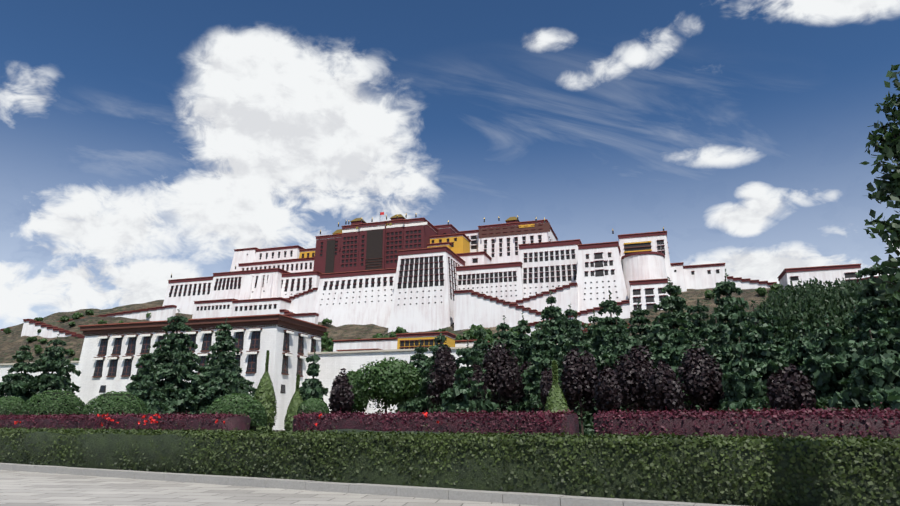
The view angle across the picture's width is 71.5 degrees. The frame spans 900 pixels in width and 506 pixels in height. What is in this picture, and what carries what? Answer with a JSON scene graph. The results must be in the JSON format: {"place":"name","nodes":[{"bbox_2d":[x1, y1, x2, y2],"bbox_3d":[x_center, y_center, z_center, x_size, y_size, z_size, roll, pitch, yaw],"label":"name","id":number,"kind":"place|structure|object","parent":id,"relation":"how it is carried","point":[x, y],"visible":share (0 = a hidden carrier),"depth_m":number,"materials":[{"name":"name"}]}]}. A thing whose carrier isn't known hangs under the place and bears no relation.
{"place":"outdoors","nodes":[
{"label":"outdoors","id":0,"kind":"place"},
{"bbox_2d":[0,288,770,363],"bbox_3d":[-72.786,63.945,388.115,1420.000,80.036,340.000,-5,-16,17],"label":"hillside","id":1,"kind":"structure","parent":0,"point":[13,341],"depth_m":333.53,"materials":[{"name":"brown soil"}]},
{"bbox_2d":[3,283,782,362],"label":"hill scrub trees","id":2,"kind":"object","parent":1,"relation":"on","point":[327,344],"visible":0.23,"depth_m":280.33,"materials":[{"name":"green plant"}]},
{"bbox_2d":[1,212,877,337],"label":"palace","id":3,"kind":"structure","parent":1,"relation":"on","point":[415,274],"depth_m":315.37,"materials":[{"name":"white paint"}]},
{"bbox_2d":[0,0,899,328],"label":"sky","id":4,"kind":"structure","parent":0,"point":[143,143],"materials":[{"name":"blue"}]},
{"bbox_2d":[859,64,899,304],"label":"tree","id":5,"kind":"object","parent":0,"point":[891,187],"depth_m":7.38,"materials":[{"name":"green plant"}]},
{"label":"ground surface","id":6,"kind":"structure","parent":0,"visible":0},
{"bbox_2d":[0,470,534,505],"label":"plaza paving","id":7,"kind":"structure","parent":6,"relation":"on","point":[19,488],"depth_m":11.02,"materials":[{"name":"stone"}]},
{"bbox_2d":[0,314,557,429],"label":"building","id":8,"kind":"structure","parent":6,"relation":"on","point":[110,356],"depth_m":85.08,"materials":[{"name":"white paint"}]},
{"bbox_2d":[0,430,740,505],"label":"kerb stones","id":9,"kind":"object","parent":6,"relation":"on","point":[535,499],"visible":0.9,"depth_m":11.22,"materials":[{"name":"stone"}]},
{"bbox_2d":[34,392,73,414],"bbox_3d":[-24.017,9.902,37.816,2.758,2.810,2.623,-5,-16,17],"label":"bush","id":10,"kind":"object","parent":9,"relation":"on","point":[54,393],"visible":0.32,"depth_m":37.39,"materials":[{"name":"green plant"}]},
{"bbox_2d":[96,394,134,414],"bbox_3d":[-19.536,9.598,36.389,2.856,2.660,2.716,-5,-16,17],"label":"bush","id":11,"kind":"object","parent":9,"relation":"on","point":[127,395],"visible":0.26,"depth_m":35.91,"materials":[{"name":"green plant"}]},
{"bbox_2d":[0,415,250,433],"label":"hedge","id":12,"kind":"object","parent":9,"relation":"on","point":[238,422],"visible":0.35,"depth_m":25.15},
{"bbox_2d":[220,397,255,431],"bbox_3d":[-9.275,7.351,27.005,2.059,2.142,1.958,-5,-16,17],"label":"bush","id":13,"kind":"object","parent":9,"relation":"on","point":[253,427],"visible":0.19,"depth_m":26.70,"materials":[{"name":"green plant"}]},
{"bbox_2d":[293,413,578,437],"bbox_3d":[-0.846,5.812,19.823,9.784,1.358,1.332,-8,-17,27],"label":"hedge","id":14,"kind":"object","parent":9,"relation":"on","point":[570,424],"visible":0.35,"depth_m":18.84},
{"bbox_2d":[0,422,899,505],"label":"green hedge","id":15,"kind":"object","parent":9,"relation":"on","point":[94,443],"visible":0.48,"depth_m":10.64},
{"bbox_2d":[0,402,899,437],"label":"hedge","id":16,"kind":"object","parent":9,"relation":"on","point":[846,413],"visible":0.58,"depth_m":17.60,"materials":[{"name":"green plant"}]},
{"bbox_2d":[14,412,438,425],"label":"flowers","id":17,"kind":"object","parent":16,"relation":"attached to","point":[216,421],"visible":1,"depth_m":24.24,"materials":[{"name":"red plant"}]},
{"bbox_2d":[21,262,890,434],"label":"garden tree trunks","id":18,"kind":"object","parent":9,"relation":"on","point":[673,327],"visible":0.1,"depth_m":42.15,"materials":[{"name":"brown plant"}]},
{"bbox_2d":[0,357,421,426],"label":"rounded bushes","id":19,"kind":"object","parent":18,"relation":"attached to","point":[392,382],"visible":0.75,"depth_m":37.77,"materials":[{"name":"green plant"}]},
{"bbox_2d":[737,277,887,353],"bbox_3d":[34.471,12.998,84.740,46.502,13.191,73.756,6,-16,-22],"label":"weeping willow","id":20,"kind":"object","parent":18,"relation":"on","point":[815,302],"visible":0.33,"depth_m":47.68,"materials":[{"name":"green plant"}]},
{"bbox_2d":[594,414,899,439],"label":"hedge","id":21,"kind":"object","parent":9,"relation":"on","point":[724,429],"visible":0.42,"depth_m":14.97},
{"bbox_2d":[332,331,489,351],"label":"building","id":22,"kind":"structure","parent":6,"relation":"on","point":[405,341],"depth_m":231.58,"materials":[{"name":"white paint"}]},
{"bbox_2d":[253,350,569,431],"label":"conical shrubs","id":23,"kind":"object","parent":6,"relation":"on","point":[265,396],"visible":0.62,"depth_m":44.00,"materials":[{"name":"green plant"}]},
{"bbox_2d":[0,261,899,436],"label":"trees","id":24,"kind":"object","parent":6,"relation":"on","point":[852,372],"visible":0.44,"depth_m":44.05,"materials":[{"name":"green plant"}]},
{"bbox_2d":[328,340,816,417],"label":"purple-leaved shrubs","id":25,"kind":"object","parent":6,"relation":"on","point":[634,378],"visible":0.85,"depth_m":34.86,"materials":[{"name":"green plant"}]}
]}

